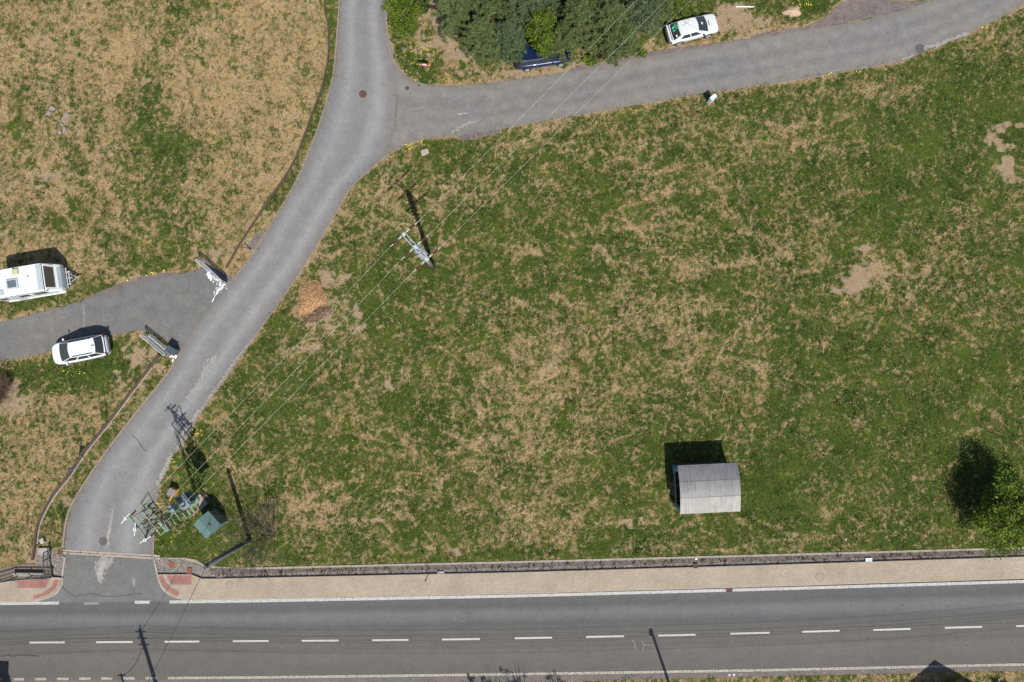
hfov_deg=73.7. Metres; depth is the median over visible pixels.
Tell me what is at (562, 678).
road shoulder
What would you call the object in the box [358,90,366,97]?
manhole cover
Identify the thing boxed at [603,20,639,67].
pine tree
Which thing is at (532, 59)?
parked car
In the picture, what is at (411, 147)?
dandelions
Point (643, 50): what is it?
shrub
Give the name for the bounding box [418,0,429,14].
shrub
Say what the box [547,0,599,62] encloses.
pine tree
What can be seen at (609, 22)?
pine tree
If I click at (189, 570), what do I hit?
brick
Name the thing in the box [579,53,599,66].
shrub
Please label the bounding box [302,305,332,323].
bark pile
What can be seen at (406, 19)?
shrub
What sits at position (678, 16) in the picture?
shrub
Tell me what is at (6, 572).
stone wall
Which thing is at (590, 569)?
steel edging
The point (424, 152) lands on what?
boulder
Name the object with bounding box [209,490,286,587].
bare shrub
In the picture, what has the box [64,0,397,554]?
access road
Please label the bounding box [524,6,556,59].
leafy tree
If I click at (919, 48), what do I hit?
manhole cover
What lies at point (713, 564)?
weeds
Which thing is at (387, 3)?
shrub
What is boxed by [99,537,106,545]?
manhole cover
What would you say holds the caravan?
on the ground at (732, 16)
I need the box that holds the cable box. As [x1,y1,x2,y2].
[166,487,178,497]
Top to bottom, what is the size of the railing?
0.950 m
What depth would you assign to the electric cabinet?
54.29 m
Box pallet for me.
[202,494,212,508]
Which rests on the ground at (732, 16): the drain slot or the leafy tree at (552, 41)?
the leafy tree at (552, 41)
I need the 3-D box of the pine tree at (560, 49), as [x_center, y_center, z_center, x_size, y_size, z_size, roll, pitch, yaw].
[3.945,-23.643,53.193,2.900,4.885,2.896,-42,88,-1]
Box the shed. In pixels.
[672,461,740,513]
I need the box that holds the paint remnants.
[98,107,466,578]
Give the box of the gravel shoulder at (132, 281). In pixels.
[81,273,179,300]
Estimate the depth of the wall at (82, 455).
54.32 m
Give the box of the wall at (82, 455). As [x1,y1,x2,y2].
[31,354,160,559]
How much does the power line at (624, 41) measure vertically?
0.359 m
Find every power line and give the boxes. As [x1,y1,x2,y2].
[164,247,389,481]
[170,259,401,497]
[446,0,665,217]
[456,74,615,231]
[485,8,628,153]
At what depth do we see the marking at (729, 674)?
53.42 m
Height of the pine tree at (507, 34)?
5.569 m
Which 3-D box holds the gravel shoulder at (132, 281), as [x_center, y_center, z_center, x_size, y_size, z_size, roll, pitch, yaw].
[-30.682,-4.601,55.082,8.946,0.001,0.870,-15,87,0]
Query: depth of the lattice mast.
48.56 m
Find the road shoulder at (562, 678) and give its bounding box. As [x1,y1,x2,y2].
[0,666,1023,681]
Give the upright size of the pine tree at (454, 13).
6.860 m
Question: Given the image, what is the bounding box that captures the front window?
[43,266,54,286]
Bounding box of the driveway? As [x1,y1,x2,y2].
[0,267,230,360]
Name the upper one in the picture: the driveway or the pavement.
the driveway
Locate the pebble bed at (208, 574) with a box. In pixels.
[35,548,1023,577]
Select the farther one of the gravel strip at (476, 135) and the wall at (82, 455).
the gravel strip at (476, 135)
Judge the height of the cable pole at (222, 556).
7.750 m
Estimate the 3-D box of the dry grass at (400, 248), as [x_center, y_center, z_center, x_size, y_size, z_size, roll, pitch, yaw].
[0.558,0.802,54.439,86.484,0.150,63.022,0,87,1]
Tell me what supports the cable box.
on the ground at (732, 16)
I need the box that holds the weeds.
[210,550,1022,577]
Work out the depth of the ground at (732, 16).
54.68 m
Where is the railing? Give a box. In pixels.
[0,549,52,581]
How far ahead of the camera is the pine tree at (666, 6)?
52.88 m
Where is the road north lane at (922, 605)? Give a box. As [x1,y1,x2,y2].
[0,579,1023,638]
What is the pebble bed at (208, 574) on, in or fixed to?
on the ground at (732, 16)
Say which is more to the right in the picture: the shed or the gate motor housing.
the shed
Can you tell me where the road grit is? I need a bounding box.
[52,16,985,663]
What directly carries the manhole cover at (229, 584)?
on the pavement
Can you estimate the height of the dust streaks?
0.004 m
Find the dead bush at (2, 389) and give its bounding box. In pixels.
[0,371,18,409]
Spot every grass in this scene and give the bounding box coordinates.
[0,0,1023,681]
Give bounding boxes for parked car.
[52,333,111,365]
[514,41,570,71]
[665,13,718,45]
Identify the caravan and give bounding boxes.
[0,263,79,301]
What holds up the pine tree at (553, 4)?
on the ground at (732, 16)
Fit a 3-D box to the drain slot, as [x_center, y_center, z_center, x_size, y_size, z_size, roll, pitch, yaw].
[-31.825,16.905,54.078,7.251,0.032,0.079,3,87,1]
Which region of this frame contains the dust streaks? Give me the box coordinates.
[82,32,969,585]
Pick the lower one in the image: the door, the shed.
the shed
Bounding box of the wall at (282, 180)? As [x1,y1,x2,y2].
[226,0,329,267]
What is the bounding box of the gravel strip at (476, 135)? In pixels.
[456,130,498,139]
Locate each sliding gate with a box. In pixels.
[140,333,170,355]
[195,259,228,284]
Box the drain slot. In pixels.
[71,552,150,556]
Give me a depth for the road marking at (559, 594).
53.56 m
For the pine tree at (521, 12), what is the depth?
51.06 m
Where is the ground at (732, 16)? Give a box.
[0,0,1023,681]
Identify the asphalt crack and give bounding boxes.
[0,107,396,656]
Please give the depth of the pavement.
53.52 m
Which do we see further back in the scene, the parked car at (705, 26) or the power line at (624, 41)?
the parked car at (705, 26)
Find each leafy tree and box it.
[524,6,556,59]
[538,29,555,54]
[966,464,1023,561]
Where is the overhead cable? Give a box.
[148,569,204,681]
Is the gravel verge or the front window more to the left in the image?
the front window
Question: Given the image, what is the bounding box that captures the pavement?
[0,557,1023,600]
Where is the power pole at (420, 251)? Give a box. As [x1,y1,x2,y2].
[390,222,440,271]
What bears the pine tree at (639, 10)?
on the ground at (732, 16)
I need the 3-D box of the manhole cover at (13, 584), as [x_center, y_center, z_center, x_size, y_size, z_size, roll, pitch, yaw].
[-39.384,19.275,53.956,0.679,0.040,0.679,0,87,1]
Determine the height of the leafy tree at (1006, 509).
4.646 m
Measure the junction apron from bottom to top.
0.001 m
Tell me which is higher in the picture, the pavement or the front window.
the front window
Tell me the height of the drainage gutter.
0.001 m
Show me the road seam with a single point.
(532, 633)
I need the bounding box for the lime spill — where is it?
[170,269,226,361]
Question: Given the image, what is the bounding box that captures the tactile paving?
[18,576,190,598]
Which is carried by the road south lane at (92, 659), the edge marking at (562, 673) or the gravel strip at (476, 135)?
the edge marking at (562, 673)
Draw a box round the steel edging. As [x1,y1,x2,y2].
[158,556,1023,578]
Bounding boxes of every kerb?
[0,557,1023,602]
[62,0,895,554]
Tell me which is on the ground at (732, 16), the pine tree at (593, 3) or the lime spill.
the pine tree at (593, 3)
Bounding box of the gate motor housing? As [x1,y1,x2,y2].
[165,345,179,354]
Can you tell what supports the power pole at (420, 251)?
on the ground at (732, 16)
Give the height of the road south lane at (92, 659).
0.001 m
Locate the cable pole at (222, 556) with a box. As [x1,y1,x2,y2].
[203,537,251,568]
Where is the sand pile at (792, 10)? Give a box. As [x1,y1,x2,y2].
[782,5,800,17]
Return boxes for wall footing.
[37,367,152,543]
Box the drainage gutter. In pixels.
[211,549,1023,573]
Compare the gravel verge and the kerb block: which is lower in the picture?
the kerb block
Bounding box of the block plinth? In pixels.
[51,576,63,579]
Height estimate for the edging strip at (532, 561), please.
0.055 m
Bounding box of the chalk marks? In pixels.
[84,602,647,649]
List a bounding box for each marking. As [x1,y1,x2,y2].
[0,580,1023,604]
[0,663,1023,680]
[30,625,1023,676]
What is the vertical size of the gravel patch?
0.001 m
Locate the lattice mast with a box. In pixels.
[121,489,207,542]
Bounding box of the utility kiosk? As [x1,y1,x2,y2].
[194,509,227,537]
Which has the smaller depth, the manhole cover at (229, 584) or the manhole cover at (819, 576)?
the manhole cover at (819, 576)
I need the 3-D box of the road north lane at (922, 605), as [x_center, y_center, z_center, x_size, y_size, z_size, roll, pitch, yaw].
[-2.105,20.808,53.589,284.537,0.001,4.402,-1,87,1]
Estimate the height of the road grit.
0.004 m
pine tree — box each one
[429,0,479,44]
[456,14,508,70]
[467,0,518,29]
[488,15,528,66]
[504,0,546,38]
[534,0,565,26]
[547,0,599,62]
[549,18,580,63]
[582,0,613,48]
[583,0,632,65]
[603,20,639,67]
[619,0,663,48]
[646,0,674,27]
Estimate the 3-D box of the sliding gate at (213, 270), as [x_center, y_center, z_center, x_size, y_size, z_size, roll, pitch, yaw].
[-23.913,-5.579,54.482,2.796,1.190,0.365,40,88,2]
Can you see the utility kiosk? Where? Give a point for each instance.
(206, 525)
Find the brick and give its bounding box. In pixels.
[187,568,191,573]
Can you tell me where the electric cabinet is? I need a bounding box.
[707,94,716,104]
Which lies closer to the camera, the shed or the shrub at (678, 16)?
the shed
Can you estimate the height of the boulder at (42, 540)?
0.206 m
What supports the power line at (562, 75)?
attached to the power pole at (420, 251)
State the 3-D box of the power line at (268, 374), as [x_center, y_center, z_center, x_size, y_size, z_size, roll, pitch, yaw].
[-16.511,2.361,45.754,0.010,0.616,24.099,43,88,2]
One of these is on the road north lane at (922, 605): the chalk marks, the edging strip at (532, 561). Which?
the chalk marks
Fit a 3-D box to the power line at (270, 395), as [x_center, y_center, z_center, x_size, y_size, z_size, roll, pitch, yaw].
[-15.714,3.109,45.709,0.010,0.618,23.923,43,88,2]
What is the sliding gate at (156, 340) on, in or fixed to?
on the ground at (732, 16)
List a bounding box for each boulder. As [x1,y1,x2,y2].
[39,537,44,543]
[421,148,428,155]
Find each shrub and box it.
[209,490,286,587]
[380,0,408,18]
[387,0,425,40]
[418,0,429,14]
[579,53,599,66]
[630,41,648,59]
[665,3,699,23]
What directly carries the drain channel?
on the ground at (732, 16)
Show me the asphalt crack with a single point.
(120, 562)
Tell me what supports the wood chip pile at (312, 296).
on the ground at (732, 16)
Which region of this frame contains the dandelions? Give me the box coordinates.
[63,1,1006,541]
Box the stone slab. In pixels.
[37,547,50,553]
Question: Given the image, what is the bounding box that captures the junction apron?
[37,554,181,602]
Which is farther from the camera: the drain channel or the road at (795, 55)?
the road at (795, 55)
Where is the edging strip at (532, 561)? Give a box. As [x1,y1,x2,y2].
[164,547,1023,568]
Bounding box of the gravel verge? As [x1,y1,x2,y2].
[567,27,813,71]
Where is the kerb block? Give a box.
[13,572,43,574]
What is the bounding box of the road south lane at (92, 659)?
[0,623,1023,680]
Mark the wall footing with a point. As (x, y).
(86, 453)
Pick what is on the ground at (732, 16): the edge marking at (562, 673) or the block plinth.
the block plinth
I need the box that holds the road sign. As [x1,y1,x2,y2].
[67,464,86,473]
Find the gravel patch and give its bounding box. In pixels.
[247,227,265,251]
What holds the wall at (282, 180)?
on the ground at (732, 16)
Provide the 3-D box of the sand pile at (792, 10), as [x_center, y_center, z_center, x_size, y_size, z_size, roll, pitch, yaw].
[22.742,-26.827,55.405,1.774,0.427,1.082,-14,87,0]
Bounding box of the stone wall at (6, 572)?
[0,563,50,579]
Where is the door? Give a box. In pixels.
[8,296,27,299]
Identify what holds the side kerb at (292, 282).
on the road at (795, 55)
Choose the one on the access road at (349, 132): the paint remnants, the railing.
the paint remnants
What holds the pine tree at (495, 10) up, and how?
on the ground at (732, 16)
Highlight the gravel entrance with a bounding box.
[775,0,926,33]
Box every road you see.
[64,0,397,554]
[368,0,1023,174]
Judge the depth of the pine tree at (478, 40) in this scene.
51.81 m
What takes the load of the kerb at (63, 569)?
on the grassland
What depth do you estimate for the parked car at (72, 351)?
53.60 m
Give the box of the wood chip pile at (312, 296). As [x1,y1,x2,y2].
[294,280,329,316]
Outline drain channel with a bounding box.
[59,549,159,559]
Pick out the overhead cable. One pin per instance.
(177, 624)
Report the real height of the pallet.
0.163 m
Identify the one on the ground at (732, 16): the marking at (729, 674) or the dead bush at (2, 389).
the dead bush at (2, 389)
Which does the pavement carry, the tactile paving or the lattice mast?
the tactile paving
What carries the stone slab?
on the ground at (732, 16)
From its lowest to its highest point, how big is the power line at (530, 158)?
0.359 m
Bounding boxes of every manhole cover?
[9,581,17,588]
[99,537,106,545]
[225,580,232,588]
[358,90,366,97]
[815,572,823,581]
[915,44,924,52]
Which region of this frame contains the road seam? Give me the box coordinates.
[84,623,1001,638]

